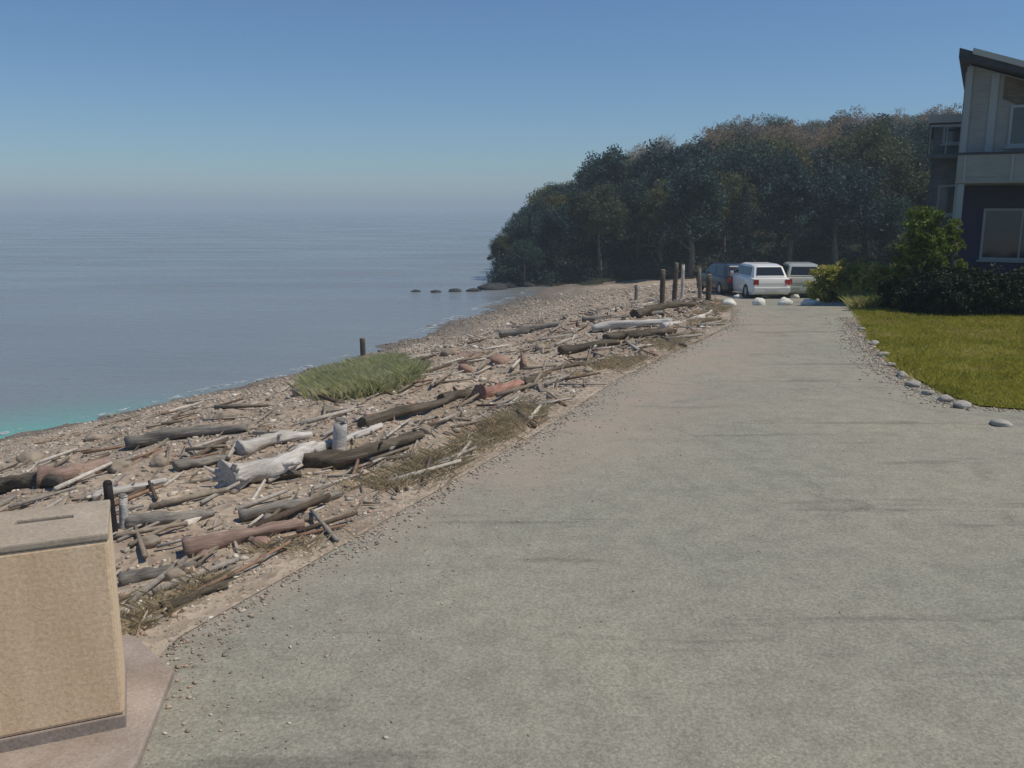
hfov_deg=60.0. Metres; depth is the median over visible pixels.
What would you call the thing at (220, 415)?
boulder
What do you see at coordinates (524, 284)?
sea rock
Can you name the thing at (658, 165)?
evergreen tree
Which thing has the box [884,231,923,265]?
bush
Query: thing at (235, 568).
boulder
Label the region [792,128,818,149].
bare tree
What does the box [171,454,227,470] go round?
driftwood log
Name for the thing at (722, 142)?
broadleaf tree
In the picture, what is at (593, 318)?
driftwood log
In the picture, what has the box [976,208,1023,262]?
window
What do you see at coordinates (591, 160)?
evergreen tree
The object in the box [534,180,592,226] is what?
evergreen tree
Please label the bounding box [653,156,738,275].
evergreen tree
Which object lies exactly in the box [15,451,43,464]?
boulder
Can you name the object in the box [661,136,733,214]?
evergreen tree
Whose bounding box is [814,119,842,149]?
bare tree
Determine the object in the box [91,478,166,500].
driftwood log
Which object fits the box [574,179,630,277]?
broadleaf tree
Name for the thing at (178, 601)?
driftwood log
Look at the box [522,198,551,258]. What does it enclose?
evergreen tree
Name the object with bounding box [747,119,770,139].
bare tree
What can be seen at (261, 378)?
foam
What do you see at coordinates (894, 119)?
bare tree
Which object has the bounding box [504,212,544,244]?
evergreen tree
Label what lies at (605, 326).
driftwood log
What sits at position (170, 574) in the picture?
boulder
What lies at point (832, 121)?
broadleaf tree
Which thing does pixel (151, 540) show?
boulder
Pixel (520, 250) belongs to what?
evergreen tree
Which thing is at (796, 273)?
parked car
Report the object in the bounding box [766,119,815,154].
bare tree
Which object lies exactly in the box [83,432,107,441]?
boulder
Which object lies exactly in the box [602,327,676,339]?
driftwood log
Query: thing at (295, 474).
driftwood log
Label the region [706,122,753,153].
broadleaf tree
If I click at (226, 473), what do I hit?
driftwood log
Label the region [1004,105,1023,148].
window
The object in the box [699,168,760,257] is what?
broadleaf tree
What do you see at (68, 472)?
driftwood log
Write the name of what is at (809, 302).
white stone
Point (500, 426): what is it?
dry grass
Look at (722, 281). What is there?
parked car
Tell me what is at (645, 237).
evergreen tree
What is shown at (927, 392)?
edging stone
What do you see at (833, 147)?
broadleaf tree
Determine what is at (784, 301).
white stone
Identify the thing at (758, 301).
white stone
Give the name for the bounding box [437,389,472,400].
driftwood log
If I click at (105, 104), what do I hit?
sky
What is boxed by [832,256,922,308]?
rough grass
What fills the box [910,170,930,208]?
broadleaf tree
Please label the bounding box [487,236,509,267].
evergreen tree
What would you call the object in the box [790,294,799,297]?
white stone
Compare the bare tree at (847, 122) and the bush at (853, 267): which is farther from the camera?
the bare tree at (847, 122)
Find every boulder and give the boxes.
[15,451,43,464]
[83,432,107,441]
[106,459,131,473]
[136,534,161,548]
[149,455,168,466]
[163,568,185,580]
[195,549,214,562]
[212,411,236,420]
[226,564,243,577]
[251,536,270,547]
[292,386,301,396]
[299,511,320,521]
[322,404,336,412]
[380,462,395,469]
[419,424,431,433]
[440,348,455,355]
[458,364,471,372]
[490,354,509,363]
[535,343,544,350]
[582,367,592,371]
[626,340,637,344]
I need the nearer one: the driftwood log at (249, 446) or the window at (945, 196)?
the driftwood log at (249, 446)
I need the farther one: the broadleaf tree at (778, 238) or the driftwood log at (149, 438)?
the broadleaf tree at (778, 238)
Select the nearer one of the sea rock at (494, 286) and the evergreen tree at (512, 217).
the sea rock at (494, 286)
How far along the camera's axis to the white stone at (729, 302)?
22.36 m
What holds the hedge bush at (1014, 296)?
on the lawn ground at (974, 368)
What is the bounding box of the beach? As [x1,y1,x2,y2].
[0,278,730,656]
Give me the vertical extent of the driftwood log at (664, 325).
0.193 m
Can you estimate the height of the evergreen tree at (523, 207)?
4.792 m
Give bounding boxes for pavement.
[0,635,173,767]
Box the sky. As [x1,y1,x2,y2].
[0,0,1023,208]
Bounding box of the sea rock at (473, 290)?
[466,288,481,291]
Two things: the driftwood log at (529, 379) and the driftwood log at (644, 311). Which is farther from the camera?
the driftwood log at (644, 311)
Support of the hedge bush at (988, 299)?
on the lawn ground at (974, 368)
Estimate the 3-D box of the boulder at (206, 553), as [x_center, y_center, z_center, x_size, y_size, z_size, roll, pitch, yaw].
[-1.993,1.126,5.754,0.118,0.093,0.133,2,11,10]
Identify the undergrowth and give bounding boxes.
[483,196,922,286]
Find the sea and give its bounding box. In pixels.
[0,209,550,438]
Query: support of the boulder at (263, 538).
on the beach
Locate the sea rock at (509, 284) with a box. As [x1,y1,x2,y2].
[498,281,517,287]
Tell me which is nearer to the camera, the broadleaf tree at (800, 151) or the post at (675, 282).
the post at (675, 282)
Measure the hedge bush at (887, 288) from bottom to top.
0.844 m
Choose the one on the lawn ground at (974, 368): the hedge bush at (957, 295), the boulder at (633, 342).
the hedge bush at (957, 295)
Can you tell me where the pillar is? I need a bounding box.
[0,500,126,752]
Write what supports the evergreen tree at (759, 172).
on the hillside
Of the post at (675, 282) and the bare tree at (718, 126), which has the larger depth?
the bare tree at (718, 126)
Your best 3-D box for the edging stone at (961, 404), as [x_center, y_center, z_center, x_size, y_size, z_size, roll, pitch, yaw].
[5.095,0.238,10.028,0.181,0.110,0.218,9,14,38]
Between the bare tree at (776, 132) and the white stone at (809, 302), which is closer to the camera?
the white stone at (809, 302)
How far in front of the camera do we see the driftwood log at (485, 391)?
11.16 m
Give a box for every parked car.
[696,262,740,294]
[726,262,790,297]
[782,262,819,293]
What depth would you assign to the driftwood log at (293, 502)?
6.62 m
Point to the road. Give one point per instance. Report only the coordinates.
(829, 485)
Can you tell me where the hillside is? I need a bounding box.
[526,200,914,286]
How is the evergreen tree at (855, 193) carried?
on the hillside
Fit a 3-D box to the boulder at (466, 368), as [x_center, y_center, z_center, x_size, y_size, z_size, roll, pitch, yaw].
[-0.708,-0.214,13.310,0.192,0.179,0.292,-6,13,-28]
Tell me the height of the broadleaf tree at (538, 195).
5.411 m
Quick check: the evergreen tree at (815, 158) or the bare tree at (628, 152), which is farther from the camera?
the bare tree at (628, 152)
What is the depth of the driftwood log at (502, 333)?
19.34 m
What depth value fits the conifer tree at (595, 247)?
66.39 m
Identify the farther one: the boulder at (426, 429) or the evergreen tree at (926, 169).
the evergreen tree at (926, 169)
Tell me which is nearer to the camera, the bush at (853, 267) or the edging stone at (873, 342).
the edging stone at (873, 342)
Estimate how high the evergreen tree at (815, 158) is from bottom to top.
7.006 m
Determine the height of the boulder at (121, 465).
0.152 m
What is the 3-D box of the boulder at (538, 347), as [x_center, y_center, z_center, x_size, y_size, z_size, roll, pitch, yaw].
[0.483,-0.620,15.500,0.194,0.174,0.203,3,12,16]
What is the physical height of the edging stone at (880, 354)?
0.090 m
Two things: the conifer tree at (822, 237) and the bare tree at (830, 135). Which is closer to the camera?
the conifer tree at (822, 237)
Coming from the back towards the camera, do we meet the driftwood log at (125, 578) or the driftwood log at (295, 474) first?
the driftwood log at (295, 474)
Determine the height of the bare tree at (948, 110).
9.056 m
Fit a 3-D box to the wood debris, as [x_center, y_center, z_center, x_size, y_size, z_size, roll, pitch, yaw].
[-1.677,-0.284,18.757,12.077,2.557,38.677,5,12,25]
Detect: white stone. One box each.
[721,299,736,304]
[733,294,742,297]
[752,297,764,304]
[778,297,792,304]
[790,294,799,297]
[800,299,818,304]
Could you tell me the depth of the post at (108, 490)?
6.18 m
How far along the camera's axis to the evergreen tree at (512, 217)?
70.83 m
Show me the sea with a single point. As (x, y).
(108, 311)
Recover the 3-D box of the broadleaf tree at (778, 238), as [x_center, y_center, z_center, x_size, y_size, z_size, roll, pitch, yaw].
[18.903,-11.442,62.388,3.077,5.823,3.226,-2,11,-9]
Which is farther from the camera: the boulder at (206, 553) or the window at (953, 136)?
the window at (953, 136)
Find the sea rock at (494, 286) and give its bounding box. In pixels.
[477,283,507,289]
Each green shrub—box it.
[890,205,952,306]
[930,217,968,274]
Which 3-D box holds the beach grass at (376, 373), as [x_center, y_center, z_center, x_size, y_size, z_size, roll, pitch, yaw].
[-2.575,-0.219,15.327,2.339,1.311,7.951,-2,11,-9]
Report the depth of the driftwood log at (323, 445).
8.77 m
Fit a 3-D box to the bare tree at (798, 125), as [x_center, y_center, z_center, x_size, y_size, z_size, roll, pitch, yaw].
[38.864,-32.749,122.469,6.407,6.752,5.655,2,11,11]
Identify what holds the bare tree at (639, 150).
on the hillside
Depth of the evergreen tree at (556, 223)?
61.09 m
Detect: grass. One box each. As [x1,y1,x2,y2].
[118,297,732,636]
[286,350,433,402]
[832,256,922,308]
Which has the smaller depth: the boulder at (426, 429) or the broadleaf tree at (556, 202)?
the boulder at (426, 429)
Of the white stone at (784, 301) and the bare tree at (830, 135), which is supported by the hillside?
the bare tree at (830, 135)
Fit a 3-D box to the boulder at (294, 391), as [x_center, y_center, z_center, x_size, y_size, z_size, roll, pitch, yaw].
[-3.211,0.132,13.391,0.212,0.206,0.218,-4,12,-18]
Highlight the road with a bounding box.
[139,291,1023,767]
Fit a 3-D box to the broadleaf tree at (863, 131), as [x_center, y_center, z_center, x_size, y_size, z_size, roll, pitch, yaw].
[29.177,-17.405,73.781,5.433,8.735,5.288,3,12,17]
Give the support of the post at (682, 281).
on the beach
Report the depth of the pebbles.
12.30 m
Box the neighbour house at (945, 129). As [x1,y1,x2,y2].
[922,114,963,269]
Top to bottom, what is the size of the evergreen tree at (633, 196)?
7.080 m
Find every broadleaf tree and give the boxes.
[490,231,513,268]
[524,181,575,204]
[538,192,583,230]
[559,178,579,186]
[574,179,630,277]
[600,149,632,163]
[623,151,653,228]
[635,179,688,268]
[667,138,713,152]
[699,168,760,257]
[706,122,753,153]
[712,129,756,158]
[723,132,819,223]
[756,190,807,256]
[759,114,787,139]
[777,116,797,129]
[797,119,826,135]
[818,130,865,230]
[818,164,899,239]
[825,119,920,253]
[826,109,854,131]
[835,121,891,212]
[906,112,929,126]
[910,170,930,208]
[912,162,930,207]
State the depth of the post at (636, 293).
41.21 m
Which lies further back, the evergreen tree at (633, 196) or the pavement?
the evergreen tree at (633, 196)
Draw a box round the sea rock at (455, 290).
[449,288,461,291]
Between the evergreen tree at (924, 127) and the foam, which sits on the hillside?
the evergreen tree at (924, 127)
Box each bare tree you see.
[625,151,640,160]
[628,143,648,158]
[648,134,678,151]
[680,121,749,153]
[697,126,733,156]
[720,113,772,142]
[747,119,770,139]
[760,124,799,145]
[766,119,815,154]
[789,121,815,136]
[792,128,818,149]
[797,120,824,146]
[810,127,848,156]
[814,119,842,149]
[825,105,875,145]
[834,115,873,135]
[870,113,912,132]
[886,107,913,130]
[910,111,934,127]
[917,105,942,116]
[919,103,962,125]
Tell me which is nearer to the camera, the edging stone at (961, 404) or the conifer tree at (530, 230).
the edging stone at (961, 404)
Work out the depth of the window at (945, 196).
27.15 m
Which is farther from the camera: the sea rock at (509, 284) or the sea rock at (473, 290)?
the sea rock at (509, 284)
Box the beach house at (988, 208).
[949,48,1023,275]
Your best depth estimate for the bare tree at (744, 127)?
88.73 m
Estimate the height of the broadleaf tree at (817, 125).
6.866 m
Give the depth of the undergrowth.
63.16 m
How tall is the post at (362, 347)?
0.955 m
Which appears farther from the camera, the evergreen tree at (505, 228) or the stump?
the evergreen tree at (505, 228)
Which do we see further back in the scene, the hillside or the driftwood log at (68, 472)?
the hillside
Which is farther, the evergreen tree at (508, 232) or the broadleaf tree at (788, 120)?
the broadleaf tree at (788, 120)
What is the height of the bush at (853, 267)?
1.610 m
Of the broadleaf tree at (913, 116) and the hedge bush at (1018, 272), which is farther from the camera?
the broadleaf tree at (913, 116)
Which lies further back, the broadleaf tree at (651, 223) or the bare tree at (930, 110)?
the bare tree at (930, 110)
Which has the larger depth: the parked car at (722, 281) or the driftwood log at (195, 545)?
the parked car at (722, 281)
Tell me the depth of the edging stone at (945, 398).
10.30 m
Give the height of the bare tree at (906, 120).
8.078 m
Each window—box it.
[936,185,963,216]
[940,126,960,145]
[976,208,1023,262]
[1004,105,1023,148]
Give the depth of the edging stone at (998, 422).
9.14 m
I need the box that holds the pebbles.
[0,282,722,626]
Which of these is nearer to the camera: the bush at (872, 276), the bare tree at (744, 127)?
the bush at (872, 276)
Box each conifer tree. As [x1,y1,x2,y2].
[490,247,501,276]
[516,213,541,276]
[585,220,612,262]
[718,183,765,262]
[727,141,762,228]
[805,146,846,246]
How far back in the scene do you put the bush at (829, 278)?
26.64 m
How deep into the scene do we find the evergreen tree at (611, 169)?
68.01 m
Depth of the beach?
9.51 m
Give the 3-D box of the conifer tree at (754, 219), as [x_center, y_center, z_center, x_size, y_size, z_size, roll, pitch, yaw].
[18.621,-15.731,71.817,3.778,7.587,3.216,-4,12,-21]
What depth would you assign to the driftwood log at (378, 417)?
9.75 m
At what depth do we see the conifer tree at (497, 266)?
62.61 m
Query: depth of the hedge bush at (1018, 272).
18.79 m
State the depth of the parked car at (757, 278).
38.11 m
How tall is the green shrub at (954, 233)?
2.098 m
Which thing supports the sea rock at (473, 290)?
in the sea
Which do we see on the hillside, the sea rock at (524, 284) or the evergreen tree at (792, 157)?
the evergreen tree at (792, 157)
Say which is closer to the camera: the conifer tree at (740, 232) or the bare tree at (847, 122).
the conifer tree at (740, 232)
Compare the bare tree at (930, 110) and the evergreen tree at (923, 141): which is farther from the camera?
the bare tree at (930, 110)
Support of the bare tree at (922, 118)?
on the hillside
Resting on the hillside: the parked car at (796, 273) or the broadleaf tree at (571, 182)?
the broadleaf tree at (571, 182)
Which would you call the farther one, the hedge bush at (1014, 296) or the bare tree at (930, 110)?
the bare tree at (930, 110)
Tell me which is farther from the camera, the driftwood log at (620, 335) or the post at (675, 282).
the post at (675, 282)
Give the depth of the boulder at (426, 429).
8.74 m
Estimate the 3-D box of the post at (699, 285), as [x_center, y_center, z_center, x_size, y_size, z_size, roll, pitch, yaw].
[6.911,-3.525,32.627,0.222,1.475,0.146,0,11,0]
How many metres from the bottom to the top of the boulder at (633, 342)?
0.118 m
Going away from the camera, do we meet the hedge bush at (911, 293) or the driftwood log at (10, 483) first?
the driftwood log at (10, 483)
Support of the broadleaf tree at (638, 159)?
on the hillside
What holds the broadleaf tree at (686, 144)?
on the hillside
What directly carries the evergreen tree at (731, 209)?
on the hillside
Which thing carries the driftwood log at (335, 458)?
on the beach
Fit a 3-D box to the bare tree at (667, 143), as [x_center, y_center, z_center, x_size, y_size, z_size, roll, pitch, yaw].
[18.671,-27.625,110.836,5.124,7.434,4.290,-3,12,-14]
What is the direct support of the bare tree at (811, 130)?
on the hillside
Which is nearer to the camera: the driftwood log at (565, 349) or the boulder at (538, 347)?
the driftwood log at (565, 349)
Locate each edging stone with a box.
[868,340,878,345]
[876,352,891,356]
[897,371,907,377]
[905,380,920,386]
[920,390,934,394]
[937,395,952,401]
[953,400,971,408]
[990,418,1012,426]
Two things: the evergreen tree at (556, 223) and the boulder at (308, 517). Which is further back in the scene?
the evergreen tree at (556, 223)
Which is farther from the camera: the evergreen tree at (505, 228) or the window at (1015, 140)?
the evergreen tree at (505, 228)
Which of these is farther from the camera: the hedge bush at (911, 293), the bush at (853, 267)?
the bush at (853, 267)
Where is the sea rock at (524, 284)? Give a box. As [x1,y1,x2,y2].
[514,281,533,286]
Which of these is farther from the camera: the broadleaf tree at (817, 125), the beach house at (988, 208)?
the broadleaf tree at (817, 125)
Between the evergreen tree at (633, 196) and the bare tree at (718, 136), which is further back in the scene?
the bare tree at (718, 136)
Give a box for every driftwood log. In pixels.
[0,471,67,493]
[36,457,111,488]
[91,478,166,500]
[118,560,196,586]
[124,424,247,449]
[125,508,214,528]
[159,582,227,611]
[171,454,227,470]
[181,519,304,557]
[204,440,316,490]
[234,431,312,454]
[238,490,340,522]
[267,470,301,479]
[303,430,424,467]
[315,422,382,451]
[357,395,454,427]
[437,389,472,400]
[471,379,524,399]
[498,322,562,337]
[522,361,589,384]
[557,338,619,354]
[582,310,662,321]
[592,318,671,332]
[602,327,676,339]
[629,301,697,317]
[659,310,712,327]
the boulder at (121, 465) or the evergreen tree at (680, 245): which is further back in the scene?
the evergreen tree at (680, 245)
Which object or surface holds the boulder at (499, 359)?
on the beach
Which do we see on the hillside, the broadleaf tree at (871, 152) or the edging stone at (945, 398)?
the broadleaf tree at (871, 152)
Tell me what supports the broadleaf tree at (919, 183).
on the hillside
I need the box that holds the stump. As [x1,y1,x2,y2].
[332,417,347,449]
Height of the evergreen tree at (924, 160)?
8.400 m
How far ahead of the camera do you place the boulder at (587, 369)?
12.13 m
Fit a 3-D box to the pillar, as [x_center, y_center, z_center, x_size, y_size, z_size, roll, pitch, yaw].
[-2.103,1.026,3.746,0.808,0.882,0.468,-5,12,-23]
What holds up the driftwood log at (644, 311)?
on the beach
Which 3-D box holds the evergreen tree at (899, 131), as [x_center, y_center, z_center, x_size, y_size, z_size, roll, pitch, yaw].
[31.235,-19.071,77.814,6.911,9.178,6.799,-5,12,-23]
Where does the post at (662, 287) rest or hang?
on the beach
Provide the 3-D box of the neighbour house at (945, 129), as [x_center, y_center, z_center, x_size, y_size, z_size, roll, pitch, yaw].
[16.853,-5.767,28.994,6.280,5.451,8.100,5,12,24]
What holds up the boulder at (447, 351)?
on the beach
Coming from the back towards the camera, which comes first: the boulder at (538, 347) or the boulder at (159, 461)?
the boulder at (538, 347)
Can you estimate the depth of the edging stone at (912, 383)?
11.16 m
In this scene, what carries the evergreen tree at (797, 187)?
on the hillside
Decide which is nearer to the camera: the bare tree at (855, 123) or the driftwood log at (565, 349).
the driftwood log at (565, 349)
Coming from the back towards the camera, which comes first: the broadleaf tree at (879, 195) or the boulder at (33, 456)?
the broadleaf tree at (879, 195)
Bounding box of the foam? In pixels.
[0,291,522,433]
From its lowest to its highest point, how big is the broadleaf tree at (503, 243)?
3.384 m
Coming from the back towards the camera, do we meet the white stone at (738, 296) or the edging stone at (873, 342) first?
the white stone at (738, 296)
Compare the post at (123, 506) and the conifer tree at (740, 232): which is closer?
the post at (123, 506)
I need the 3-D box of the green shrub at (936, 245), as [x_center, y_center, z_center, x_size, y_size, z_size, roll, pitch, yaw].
[8.971,-2.731,19.465,1.231,2.373,1.186,3,12,16]
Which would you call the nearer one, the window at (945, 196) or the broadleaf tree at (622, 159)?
the window at (945, 196)
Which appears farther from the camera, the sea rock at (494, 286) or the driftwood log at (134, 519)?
the sea rock at (494, 286)
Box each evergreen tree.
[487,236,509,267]
[501,222,511,237]
[502,236,546,281]
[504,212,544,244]
[505,204,531,235]
[505,221,520,244]
[512,202,529,218]
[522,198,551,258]
[531,203,585,277]
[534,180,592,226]
[573,151,604,191]
[575,143,650,252]
[611,157,682,241]
[611,170,667,262]
[625,138,699,249]
[637,167,729,255]
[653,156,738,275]
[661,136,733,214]
[701,134,795,224]
[718,176,739,238]
[759,158,827,261]
[763,148,811,238]
[784,155,894,264]
[796,143,834,215]
[829,113,908,206]
[866,190,915,255]
[873,131,929,209]
[899,119,932,212]
[913,160,931,211]
[914,120,928,137]
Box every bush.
[803,264,850,301]
[829,256,868,292]
[849,261,898,294]
[875,276,922,308]
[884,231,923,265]
[893,272,952,313]
[911,265,985,315]
[950,265,1016,315]
[980,263,1023,314]
[1011,265,1023,311]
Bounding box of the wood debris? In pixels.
[0,297,732,621]
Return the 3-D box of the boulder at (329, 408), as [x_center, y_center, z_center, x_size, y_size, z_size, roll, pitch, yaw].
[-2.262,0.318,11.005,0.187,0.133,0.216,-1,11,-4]
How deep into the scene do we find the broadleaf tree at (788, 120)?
125.39 m
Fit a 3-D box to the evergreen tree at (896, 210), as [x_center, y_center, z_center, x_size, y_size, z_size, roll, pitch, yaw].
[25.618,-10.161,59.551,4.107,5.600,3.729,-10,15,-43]
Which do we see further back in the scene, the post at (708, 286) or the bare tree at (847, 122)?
the bare tree at (847, 122)
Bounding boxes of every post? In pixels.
[103,480,117,532]
[118,493,127,528]
[360,337,365,355]
[634,285,637,299]
[659,269,665,302]
[672,263,678,300]
[680,264,684,297]
[698,268,701,297]
[705,274,711,300]

